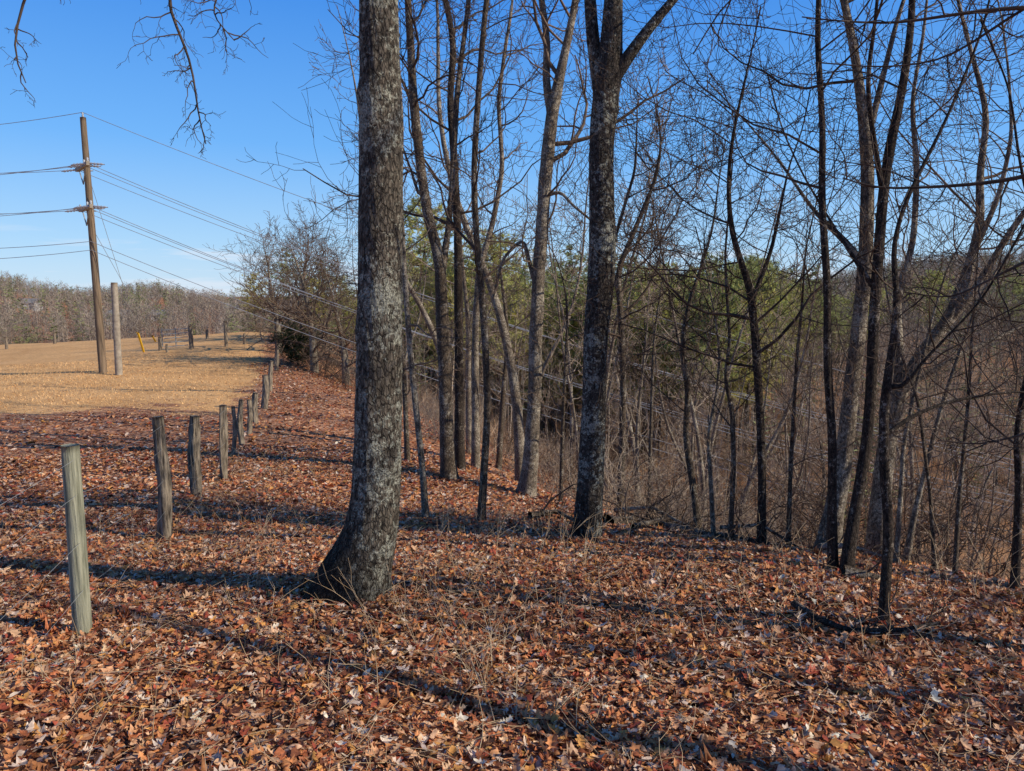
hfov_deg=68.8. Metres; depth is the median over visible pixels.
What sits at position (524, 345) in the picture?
pine tree
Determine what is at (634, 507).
fallen branch
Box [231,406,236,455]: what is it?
fence post
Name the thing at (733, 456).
bare tree
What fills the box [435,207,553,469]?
bare tree
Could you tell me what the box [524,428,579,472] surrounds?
shrub
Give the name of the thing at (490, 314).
bare tree
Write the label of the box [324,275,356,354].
pine tree
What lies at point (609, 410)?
bare tree
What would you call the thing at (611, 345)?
bare tree
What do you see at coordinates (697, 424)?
bare tree
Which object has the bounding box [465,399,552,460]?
shrub
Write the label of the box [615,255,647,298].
pine tree
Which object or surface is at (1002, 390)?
bare tree
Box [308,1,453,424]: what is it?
bare tree
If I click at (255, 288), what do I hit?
pine tree
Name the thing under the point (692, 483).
bare tree
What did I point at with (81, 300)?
distant woods
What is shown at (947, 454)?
bare tree
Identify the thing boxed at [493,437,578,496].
shrub
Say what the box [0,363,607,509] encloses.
leaf litter
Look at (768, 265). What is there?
pine tree
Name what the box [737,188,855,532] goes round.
bare tree
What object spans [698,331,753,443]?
pine tree
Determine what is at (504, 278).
pine tree
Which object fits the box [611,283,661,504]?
bare tree
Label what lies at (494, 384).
distant woods
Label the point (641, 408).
bare tree
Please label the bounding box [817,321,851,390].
bare tree
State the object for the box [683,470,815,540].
shrub
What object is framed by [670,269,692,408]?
pine tree
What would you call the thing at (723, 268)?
pine tree
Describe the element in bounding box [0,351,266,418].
field grass
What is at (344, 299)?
bare tree
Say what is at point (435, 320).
bare tree
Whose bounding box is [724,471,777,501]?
shrub
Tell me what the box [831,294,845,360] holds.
pine tree
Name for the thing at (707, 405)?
bare tree
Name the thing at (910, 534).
bare tree
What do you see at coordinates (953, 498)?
bare tree
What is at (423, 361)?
bare tree
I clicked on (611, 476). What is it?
shrub
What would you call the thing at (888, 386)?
bare tree
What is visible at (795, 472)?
bare tree
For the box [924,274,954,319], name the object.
pine tree
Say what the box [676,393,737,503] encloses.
bare tree
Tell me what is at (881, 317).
pine tree
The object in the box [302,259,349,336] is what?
pine tree
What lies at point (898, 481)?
shrub
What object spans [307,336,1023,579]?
brush thicket
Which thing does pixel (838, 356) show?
bare tree
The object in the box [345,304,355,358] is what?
pine tree
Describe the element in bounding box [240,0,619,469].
bare tree
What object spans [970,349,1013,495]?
bare tree
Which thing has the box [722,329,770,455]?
bare tree
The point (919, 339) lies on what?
bare tree
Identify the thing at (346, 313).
pine tree
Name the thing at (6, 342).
field post
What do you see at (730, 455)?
bare tree
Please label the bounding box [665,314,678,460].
bare tree
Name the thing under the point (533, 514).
fallen branch
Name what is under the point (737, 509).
shrub
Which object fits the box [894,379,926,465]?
bare tree
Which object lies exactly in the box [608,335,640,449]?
pine tree
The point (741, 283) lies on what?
pine tree
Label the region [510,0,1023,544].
bare tree
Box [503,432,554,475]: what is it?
shrub
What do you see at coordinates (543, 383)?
pine tree
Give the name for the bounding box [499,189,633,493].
bare tree
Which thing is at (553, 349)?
bare tree
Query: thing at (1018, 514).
bare tree
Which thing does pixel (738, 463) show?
shrub
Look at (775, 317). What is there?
pine tree
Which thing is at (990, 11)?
bare tree
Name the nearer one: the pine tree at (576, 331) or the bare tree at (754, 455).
the bare tree at (754, 455)
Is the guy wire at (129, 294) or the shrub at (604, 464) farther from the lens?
the guy wire at (129, 294)
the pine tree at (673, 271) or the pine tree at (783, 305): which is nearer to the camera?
the pine tree at (783, 305)
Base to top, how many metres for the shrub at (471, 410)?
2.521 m
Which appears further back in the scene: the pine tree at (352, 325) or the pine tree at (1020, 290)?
the pine tree at (1020, 290)
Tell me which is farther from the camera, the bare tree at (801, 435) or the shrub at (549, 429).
the shrub at (549, 429)
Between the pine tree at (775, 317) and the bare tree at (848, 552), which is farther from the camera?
the pine tree at (775, 317)
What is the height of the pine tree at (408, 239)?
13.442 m
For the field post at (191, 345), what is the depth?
43.08 m
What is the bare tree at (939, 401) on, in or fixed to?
on the ground at (48, 355)
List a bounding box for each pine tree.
[234,272,267,331]
[263,250,311,317]
[296,276,336,338]
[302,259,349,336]
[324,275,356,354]
[329,292,356,335]
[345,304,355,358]
[402,194,467,393]
[402,239,449,390]
[402,252,429,342]
[402,297,431,384]
[407,236,451,389]
[409,277,436,390]
[411,248,472,343]
[411,270,493,370]
[418,262,471,357]
[426,236,529,387]
[446,227,552,420]
[465,266,527,424]
[471,307,501,419]
[480,305,559,396]
[490,259,553,401]
[491,301,528,420]
[506,264,531,295]
[518,323,573,445]
[519,318,576,445]
[520,257,585,446]
[524,286,563,431]
[524,289,554,437]
[526,273,566,426]
[542,299,583,442]
[543,266,652,392]
[543,312,582,406]
[545,254,561,289]
[545,343,580,433]
[546,245,588,289]
[546,252,651,375]
[581,320,645,447]
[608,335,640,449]
[609,264,681,468]
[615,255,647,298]
[615,283,685,461]
[618,262,701,456]
[628,294,678,462]
[642,291,716,471]
[658,261,683,277]
[661,250,769,462]
[662,297,751,460]
[662,359,680,430]
[668,262,766,474]
[670,266,710,293]
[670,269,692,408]
[682,268,777,451]
[683,260,740,314]
[684,280,714,431]
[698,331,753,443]
[699,261,748,298]
[701,282,794,456]
[721,253,803,442]
[721,262,804,407]
[721,268,786,436]
[724,274,797,446]
[737,280,804,420]
[746,258,791,334]
[751,277,792,424]
[755,258,787,289]
[777,266,815,396]
[781,313,817,386]
[785,279,849,396]
[792,263,840,371]
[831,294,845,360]
[831,297,851,361]
[832,308,850,382]
[839,293,869,338]
[850,287,891,322]
[866,289,891,333]
[904,270,953,331]
[917,287,949,330]
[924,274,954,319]
[989,261,1023,356]
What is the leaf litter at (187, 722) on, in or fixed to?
on the ground at (48, 355)
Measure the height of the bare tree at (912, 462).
9.939 m
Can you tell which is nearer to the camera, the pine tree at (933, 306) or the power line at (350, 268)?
the power line at (350, 268)
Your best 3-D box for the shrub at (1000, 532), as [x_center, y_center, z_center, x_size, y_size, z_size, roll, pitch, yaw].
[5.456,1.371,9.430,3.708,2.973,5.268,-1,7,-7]
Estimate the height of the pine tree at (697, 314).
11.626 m
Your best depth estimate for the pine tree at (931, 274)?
79.88 m
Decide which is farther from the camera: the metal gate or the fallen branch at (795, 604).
the metal gate
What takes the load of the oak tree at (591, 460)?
on the ground at (48, 355)
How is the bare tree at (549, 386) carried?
on the ground at (48, 355)
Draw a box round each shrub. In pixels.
[257,325,338,362]
[265,337,328,370]
[282,341,347,381]
[312,352,355,390]
[402,379,437,420]
[402,384,465,440]
[408,370,438,395]
[408,373,437,401]
[410,388,438,417]
[419,393,438,418]
[424,384,492,440]
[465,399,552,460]
[481,422,606,486]
[490,408,565,448]
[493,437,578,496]
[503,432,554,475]
[523,414,578,441]
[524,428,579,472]
[538,421,663,510]
[539,425,630,483]
[550,441,631,497]
[554,391,729,518]
[606,442,643,464]
[608,445,756,533]
[612,478,692,520]
[615,463,700,516]
[638,458,722,527]
[667,421,921,560]
[668,444,823,546]
[676,481,795,540]
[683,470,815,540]
[686,491,802,542]
[711,390,1023,576]
[716,443,769,479]
[723,486,816,543]
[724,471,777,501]
[728,383,1023,580]
[729,455,766,479]
[736,452,1023,571]
[748,419,797,454]
[796,437,827,464]
[799,473,826,506]
[844,499,987,571]
[869,467,909,497]
[896,437,922,470]
[936,542,1021,576]
[970,500,1010,531]
[974,459,1023,497]
[989,464,1013,486]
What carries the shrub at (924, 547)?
on the ground at (48, 355)
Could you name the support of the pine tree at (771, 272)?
on the ground at (48, 355)
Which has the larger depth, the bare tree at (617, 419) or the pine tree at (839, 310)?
the pine tree at (839, 310)
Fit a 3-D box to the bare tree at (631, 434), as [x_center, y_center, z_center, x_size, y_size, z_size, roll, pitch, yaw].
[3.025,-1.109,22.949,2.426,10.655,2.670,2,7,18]
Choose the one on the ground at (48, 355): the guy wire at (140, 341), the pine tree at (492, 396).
the pine tree at (492, 396)
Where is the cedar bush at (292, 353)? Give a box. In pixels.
[268,321,325,364]
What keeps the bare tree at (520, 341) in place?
on the ground at (48, 355)
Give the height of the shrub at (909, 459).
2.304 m
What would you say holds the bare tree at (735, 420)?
on the ground at (48, 355)
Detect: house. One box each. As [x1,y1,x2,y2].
[18,298,42,310]
[151,310,173,320]
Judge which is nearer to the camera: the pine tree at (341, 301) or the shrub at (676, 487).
the shrub at (676, 487)
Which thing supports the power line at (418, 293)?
attached to the utility pole
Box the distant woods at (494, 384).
[402,259,1023,565]
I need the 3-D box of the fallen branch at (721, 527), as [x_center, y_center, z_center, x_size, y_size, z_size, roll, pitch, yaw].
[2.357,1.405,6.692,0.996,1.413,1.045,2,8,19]
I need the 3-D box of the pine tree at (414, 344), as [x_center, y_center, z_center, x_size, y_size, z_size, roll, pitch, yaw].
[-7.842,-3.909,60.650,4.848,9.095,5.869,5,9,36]
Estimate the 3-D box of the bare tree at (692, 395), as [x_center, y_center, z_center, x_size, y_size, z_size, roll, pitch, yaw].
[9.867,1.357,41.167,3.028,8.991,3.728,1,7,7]
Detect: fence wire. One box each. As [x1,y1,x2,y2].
[0,376,269,552]
[0,394,264,619]
[1,357,275,504]
[1,374,274,685]
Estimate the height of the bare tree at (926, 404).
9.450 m
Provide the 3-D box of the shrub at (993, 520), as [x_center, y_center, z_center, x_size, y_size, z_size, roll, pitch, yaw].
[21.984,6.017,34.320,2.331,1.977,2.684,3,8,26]
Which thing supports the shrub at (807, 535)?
on the ground at (48, 355)
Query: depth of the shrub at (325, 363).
32.86 m
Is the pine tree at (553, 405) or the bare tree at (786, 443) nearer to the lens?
the bare tree at (786, 443)
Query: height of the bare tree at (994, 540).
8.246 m
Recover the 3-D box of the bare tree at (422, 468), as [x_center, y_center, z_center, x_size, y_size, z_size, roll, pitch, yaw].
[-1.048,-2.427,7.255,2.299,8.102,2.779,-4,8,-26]
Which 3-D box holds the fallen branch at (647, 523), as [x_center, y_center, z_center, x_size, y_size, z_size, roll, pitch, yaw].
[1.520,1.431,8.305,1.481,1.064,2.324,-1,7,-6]
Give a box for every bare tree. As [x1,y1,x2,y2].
[202,217,329,353]
[223,202,357,371]
[235,205,356,359]
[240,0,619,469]
[267,0,543,519]
[267,226,405,383]
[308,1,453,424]
[320,194,357,352]
[323,179,472,460]
[330,0,602,521]
[337,0,533,480]
[345,186,452,402]
[400,0,523,480]
[402,213,442,399]
[403,43,554,454]
[404,0,710,496]
[409,290,438,387]
[410,259,465,414]
[413,296,434,407]
[423,0,581,468]
[432,259,497,382]
[434,227,504,424]
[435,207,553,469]
[451,222,524,386]
[464,321,497,423]
[471,295,513,426]
[479,197,644,500]
[488,254,550,398]
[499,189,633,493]
[508,309,553,410]
[509,162,587,472]
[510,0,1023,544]
[516,324,566,434]
[520,11,770,515]
[525,34,736,414]
[526,334,563,460]
[542,109,620,377]
[542,316,566,447]
[545,0,932,571]
[548,195,716,518]
[562,182,638,410]
[565,206,704,514]
[572,341,582,435]
[574,188,652,505]
[575,133,684,420]
[578,308,640,491]
[579,346,635,478]
[605,88,871,539]
[605,347,636,437]
[605,348,663,493]
[606,264,694,457]
[606,374,634,455]
[607,33,851,527]
[608,0,1018,572]
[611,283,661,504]
[613,108,745,527]
[613,346,665,473]
[624,253,696,474]
[631,320,670,462]
[637,198,789,536]
[640,135,836,493]
[642,222,765,512]
[654,0,1023,554]
[654,357,727,514]
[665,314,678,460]
[666,335,717,482]
[668,326,718,505]
[668,347,711,467]
[671,349,736,504]
[675,339,736,466]
[676,393,707,472]
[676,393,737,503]
[677,0,1023,499]
[689,392,730,488]
[696,318,770,515]
[699,392,755,517]
[702,113,975,545]
[715,376,736,445]
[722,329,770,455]
[729,331,845,525]
[730,239,812,528]
[734,295,822,516]
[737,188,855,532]
[738,0,1023,625]
[754,365,824,518]
[761,304,825,536]
[767,287,839,539]
[767,306,842,510]
[768,308,847,541]
[769,155,1023,568]
[769,390,859,545]
[772,362,790,428]
[773,373,819,491]
[780,173,1023,563]
[782,67,1023,565]
[786,341,824,414]
[792,0,1023,589]
[814,285,883,451]
[814,312,867,417]
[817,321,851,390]
[818,324,863,401]
[822,276,882,403]
[823,325,865,400]
[824,0,1023,558]
[834,140,1023,574]
[834,245,1012,558]
[835,326,847,395]
[858,299,913,419]
[861,240,951,529]
[863,328,922,440]
[876,289,920,563]
[878,319,944,466]
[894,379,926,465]
[899,403,941,524]
[902,357,1010,561]
[903,292,944,389]
[914,292,938,365]
[916,383,996,505]
[921,327,959,472]
[923,298,956,484]
[927,343,957,444]
[940,301,990,403]
[940,346,1018,497]
[942,418,1023,567]
[946,406,980,478]
[950,265,999,383]
[950,383,1023,568]
[961,313,987,396]
[968,342,1023,545]
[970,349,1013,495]
[978,275,996,352]
[979,295,1023,451]
[981,306,1023,393]
[986,323,1022,421]
[988,380,1023,574]
[990,355,1016,444]
[991,267,1022,356]
[991,277,1023,365]
[991,364,1023,502]
[994,296,1023,381]
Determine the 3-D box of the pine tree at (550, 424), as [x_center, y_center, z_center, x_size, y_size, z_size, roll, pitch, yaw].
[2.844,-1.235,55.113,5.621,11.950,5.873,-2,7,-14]
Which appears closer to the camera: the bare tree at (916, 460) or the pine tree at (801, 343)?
the bare tree at (916, 460)
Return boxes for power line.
[0,112,1015,417]
[0,164,1023,472]
[0,167,1023,467]
[0,209,1023,504]
[0,250,1023,545]
[3,207,1012,508]
[4,211,1023,497]
[9,241,1023,534]
[23,171,1023,462]
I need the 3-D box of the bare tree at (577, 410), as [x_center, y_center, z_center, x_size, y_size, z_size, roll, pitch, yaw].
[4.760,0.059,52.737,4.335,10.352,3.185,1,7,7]
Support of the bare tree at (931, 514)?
on the ground at (48, 355)
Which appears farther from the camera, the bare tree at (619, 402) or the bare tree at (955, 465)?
the bare tree at (955, 465)
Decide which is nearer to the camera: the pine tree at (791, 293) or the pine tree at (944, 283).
the pine tree at (791, 293)
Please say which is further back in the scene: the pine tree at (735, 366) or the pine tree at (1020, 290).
the pine tree at (1020, 290)
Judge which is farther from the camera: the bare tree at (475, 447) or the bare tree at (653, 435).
the bare tree at (653, 435)
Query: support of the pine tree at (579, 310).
on the ground at (48, 355)
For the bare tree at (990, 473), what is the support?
on the ground at (48, 355)
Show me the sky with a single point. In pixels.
(72, 70)
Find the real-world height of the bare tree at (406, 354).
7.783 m
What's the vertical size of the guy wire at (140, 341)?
8.260 m
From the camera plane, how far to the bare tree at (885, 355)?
44.62 m
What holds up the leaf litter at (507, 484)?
on the ground at (48, 355)
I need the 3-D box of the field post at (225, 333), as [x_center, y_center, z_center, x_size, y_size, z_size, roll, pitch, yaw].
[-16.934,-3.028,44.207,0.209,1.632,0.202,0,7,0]
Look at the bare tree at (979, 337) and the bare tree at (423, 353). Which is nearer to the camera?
the bare tree at (423, 353)
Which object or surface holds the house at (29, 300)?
on the ground at (48, 355)
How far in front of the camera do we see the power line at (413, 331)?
28.81 m
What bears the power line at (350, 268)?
attached to the utility pole
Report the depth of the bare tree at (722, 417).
46.05 m
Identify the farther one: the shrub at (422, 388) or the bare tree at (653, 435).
the bare tree at (653, 435)
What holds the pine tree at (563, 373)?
on the ground at (48, 355)
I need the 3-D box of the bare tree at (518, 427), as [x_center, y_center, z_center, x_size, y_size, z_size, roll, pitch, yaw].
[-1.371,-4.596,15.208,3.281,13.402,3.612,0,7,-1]
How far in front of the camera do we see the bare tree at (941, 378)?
49.61 m
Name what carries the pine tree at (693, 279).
on the ground at (48, 355)
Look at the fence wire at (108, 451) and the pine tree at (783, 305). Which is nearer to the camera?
the fence wire at (108, 451)
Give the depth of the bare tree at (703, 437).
37.36 m
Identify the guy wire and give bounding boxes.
[92,187,144,351]
[96,235,155,341]
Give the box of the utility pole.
[61,112,107,372]
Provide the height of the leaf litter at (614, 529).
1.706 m
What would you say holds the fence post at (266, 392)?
on the ground at (48, 355)
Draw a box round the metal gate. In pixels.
[161,327,188,346]
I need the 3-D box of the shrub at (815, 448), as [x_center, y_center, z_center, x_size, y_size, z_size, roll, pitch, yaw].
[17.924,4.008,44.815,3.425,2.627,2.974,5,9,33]
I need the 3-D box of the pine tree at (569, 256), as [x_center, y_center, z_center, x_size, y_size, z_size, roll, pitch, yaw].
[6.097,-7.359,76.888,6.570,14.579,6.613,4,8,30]
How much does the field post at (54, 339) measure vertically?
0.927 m
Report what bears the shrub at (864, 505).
on the ground at (48, 355)
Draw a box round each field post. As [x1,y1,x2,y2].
[4,337,7,348]
[53,333,56,343]
[158,337,161,350]
[188,325,193,348]
[223,320,227,346]
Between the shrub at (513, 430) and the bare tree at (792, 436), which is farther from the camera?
the shrub at (513, 430)
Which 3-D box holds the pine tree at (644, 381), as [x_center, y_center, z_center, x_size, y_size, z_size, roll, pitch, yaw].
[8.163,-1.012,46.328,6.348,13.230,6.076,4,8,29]
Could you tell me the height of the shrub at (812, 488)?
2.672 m
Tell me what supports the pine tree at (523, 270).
on the ground at (48, 355)
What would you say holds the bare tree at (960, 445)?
on the ground at (48, 355)
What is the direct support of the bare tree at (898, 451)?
on the ground at (48, 355)
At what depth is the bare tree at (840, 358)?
65.80 m
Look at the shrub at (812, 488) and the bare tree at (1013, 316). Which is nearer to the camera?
the shrub at (812, 488)
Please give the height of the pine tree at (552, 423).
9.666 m
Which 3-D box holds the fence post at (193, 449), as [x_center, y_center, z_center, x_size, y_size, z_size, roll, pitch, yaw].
[-4.000,0.968,9.452,0.153,1.194,0.151,4,8,27]
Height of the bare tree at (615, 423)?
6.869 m
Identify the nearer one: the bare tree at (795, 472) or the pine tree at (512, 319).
the bare tree at (795, 472)
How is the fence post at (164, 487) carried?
on the ground at (48, 355)
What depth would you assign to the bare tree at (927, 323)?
71.86 m
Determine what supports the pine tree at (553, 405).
on the ground at (48, 355)
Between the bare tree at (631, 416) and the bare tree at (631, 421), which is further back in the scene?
the bare tree at (631, 421)
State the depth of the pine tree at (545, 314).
51.39 m
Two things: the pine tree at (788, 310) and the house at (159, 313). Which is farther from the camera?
the house at (159, 313)
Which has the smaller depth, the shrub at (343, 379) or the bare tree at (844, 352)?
the shrub at (343, 379)
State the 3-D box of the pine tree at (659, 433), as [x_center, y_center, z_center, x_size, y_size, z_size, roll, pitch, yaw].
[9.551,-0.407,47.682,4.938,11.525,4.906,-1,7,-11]
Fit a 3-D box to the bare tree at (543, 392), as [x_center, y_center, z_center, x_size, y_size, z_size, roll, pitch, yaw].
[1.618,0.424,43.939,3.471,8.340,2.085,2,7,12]
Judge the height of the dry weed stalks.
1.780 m
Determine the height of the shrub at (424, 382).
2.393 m
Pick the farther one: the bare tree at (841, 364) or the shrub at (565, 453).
the bare tree at (841, 364)
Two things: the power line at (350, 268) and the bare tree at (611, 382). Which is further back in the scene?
the power line at (350, 268)
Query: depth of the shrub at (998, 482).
40.51 m
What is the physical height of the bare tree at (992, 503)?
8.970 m
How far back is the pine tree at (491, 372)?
56.97 m
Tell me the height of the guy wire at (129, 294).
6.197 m
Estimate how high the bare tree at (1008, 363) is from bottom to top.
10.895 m
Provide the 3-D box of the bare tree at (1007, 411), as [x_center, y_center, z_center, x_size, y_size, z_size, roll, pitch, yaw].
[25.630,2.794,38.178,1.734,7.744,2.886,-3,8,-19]
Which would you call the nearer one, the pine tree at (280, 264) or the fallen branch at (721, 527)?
the fallen branch at (721, 527)
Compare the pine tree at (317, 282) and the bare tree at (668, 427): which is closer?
the bare tree at (668, 427)
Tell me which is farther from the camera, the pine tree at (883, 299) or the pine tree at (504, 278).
the pine tree at (883, 299)
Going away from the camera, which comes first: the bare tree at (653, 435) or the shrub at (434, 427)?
the shrub at (434, 427)
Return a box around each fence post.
[61,443,91,636]
[152,416,172,541]
[187,415,201,496]
[219,404,227,479]
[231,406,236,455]
[237,399,244,445]
[247,399,252,435]
[252,392,258,423]
[260,375,269,408]
[268,360,272,390]
[274,349,278,370]
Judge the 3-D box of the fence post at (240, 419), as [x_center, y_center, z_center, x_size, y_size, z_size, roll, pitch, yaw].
[-5.213,0.786,14.371,0.156,1.058,0.116,0,7,0]
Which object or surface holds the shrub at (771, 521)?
on the ground at (48, 355)
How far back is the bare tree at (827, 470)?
22.23 m
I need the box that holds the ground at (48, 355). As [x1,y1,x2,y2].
[0,267,1023,770]
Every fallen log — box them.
[563,458,818,553]
[834,525,932,586]
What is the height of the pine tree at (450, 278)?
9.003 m
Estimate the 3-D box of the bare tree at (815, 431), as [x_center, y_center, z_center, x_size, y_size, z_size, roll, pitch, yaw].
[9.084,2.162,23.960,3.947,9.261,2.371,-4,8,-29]
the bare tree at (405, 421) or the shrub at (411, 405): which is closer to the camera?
the bare tree at (405, 421)
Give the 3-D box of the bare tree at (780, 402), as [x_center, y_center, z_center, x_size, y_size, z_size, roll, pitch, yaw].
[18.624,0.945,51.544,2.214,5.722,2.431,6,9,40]
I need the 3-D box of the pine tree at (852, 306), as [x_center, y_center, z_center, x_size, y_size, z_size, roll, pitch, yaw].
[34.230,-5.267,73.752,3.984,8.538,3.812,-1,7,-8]
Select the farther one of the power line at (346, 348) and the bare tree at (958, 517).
the power line at (346, 348)
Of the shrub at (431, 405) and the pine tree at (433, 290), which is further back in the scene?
the pine tree at (433, 290)
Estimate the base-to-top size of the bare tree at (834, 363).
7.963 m
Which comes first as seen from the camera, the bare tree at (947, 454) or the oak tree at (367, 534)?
the oak tree at (367, 534)
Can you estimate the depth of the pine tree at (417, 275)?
63.61 m
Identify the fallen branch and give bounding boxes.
[524,476,576,522]
[603,469,722,535]
[604,468,740,529]
[719,463,824,547]
[781,552,962,648]
[810,501,904,557]
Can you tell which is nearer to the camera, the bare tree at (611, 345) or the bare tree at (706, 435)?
the bare tree at (611, 345)
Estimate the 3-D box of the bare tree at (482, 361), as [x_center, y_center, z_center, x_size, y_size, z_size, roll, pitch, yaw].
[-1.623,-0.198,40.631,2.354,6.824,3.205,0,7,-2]
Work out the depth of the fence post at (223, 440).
10.64 m
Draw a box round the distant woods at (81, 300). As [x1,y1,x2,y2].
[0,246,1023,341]
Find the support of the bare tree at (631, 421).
on the ground at (48, 355)
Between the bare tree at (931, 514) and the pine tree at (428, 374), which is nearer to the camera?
the bare tree at (931, 514)
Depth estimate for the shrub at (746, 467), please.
42.03 m
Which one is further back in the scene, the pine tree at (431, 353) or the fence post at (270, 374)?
the pine tree at (431, 353)
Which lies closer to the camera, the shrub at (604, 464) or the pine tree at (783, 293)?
the shrub at (604, 464)
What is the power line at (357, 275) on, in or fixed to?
attached to the utility pole
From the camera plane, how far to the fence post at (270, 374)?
24.47 m
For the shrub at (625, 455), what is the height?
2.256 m
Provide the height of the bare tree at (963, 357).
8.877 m
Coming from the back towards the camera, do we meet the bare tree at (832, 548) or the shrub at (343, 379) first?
the shrub at (343, 379)
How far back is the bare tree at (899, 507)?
6.09 m
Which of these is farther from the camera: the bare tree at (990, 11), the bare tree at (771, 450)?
the bare tree at (771, 450)
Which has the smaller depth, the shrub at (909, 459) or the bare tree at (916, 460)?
the bare tree at (916, 460)
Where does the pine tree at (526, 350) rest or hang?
on the ground at (48, 355)
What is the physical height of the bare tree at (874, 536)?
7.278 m
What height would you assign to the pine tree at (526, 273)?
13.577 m
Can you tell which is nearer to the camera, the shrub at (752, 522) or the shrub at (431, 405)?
the shrub at (752, 522)
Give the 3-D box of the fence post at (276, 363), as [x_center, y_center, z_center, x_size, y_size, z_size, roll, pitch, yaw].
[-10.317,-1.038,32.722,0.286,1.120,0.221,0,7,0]
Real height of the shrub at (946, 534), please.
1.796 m
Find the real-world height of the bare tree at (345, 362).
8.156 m
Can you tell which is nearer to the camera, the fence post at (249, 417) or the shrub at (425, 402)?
the fence post at (249, 417)
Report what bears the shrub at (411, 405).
on the ground at (48, 355)
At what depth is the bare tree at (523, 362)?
36.40 m
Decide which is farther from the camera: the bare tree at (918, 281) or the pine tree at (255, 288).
the pine tree at (255, 288)
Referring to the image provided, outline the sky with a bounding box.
[0,0,1023,296]
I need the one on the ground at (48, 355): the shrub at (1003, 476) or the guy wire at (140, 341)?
the shrub at (1003, 476)
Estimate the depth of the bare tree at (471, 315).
32.44 m
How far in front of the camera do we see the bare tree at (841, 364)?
53.16 m
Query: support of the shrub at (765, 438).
on the ground at (48, 355)
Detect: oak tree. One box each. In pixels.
[2,0,402,606]
[535,0,677,540]
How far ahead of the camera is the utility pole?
30.80 m
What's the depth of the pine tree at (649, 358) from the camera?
47.84 m
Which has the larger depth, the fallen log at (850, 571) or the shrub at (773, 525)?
the shrub at (773, 525)
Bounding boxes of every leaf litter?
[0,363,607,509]
[0,442,615,527]
[0,491,1023,641]
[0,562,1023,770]
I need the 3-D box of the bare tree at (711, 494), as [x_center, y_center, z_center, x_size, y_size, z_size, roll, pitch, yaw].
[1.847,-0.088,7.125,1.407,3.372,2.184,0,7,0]
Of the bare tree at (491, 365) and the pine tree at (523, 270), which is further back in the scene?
the pine tree at (523, 270)
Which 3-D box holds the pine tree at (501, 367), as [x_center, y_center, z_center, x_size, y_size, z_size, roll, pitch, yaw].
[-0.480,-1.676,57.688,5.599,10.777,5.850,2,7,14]
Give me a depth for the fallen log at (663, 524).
7.79 m
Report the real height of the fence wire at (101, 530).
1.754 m
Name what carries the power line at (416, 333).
attached to the utility pole
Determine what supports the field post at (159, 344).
on the ground at (48, 355)
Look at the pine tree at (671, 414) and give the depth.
54.85 m
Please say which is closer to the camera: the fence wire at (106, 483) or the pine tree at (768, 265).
the fence wire at (106, 483)
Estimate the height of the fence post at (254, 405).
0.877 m
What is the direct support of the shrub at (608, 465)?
on the ground at (48, 355)
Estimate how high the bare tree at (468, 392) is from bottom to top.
9.435 m
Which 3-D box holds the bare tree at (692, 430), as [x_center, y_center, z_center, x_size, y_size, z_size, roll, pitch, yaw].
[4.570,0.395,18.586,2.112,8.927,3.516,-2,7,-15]
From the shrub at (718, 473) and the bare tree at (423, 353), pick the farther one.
the bare tree at (423, 353)
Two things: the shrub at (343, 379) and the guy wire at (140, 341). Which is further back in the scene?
the guy wire at (140, 341)
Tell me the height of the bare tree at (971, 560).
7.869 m
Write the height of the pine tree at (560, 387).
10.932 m
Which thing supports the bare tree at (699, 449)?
on the ground at (48, 355)
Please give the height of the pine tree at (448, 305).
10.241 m
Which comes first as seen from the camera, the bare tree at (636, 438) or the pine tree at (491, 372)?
the bare tree at (636, 438)
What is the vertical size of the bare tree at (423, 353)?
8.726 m
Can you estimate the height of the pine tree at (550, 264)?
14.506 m
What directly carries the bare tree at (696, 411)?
on the ground at (48, 355)
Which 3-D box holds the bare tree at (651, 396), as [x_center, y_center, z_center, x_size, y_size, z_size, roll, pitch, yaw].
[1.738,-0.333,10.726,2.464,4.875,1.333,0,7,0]
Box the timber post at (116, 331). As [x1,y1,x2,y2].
[111,282,122,374]
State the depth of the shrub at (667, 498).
13.48 m
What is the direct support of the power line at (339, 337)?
attached to the utility pole
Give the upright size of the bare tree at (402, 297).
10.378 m
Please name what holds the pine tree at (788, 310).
on the ground at (48, 355)
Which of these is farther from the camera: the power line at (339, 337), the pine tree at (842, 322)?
the pine tree at (842, 322)
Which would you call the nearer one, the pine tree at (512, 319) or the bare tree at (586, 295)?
the bare tree at (586, 295)
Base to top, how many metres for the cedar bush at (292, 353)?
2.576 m
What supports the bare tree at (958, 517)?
on the ground at (48, 355)
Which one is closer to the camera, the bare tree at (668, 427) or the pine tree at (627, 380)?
the bare tree at (668, 427)
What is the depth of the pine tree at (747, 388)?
45.63 m
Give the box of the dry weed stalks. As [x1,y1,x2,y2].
[0,416,1023,770]
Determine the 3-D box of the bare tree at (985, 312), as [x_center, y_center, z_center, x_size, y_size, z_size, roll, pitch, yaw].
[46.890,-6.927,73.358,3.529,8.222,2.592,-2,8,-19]
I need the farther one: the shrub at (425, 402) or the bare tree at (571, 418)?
the shrub at (425, 402)
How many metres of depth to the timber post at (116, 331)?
30.45 m

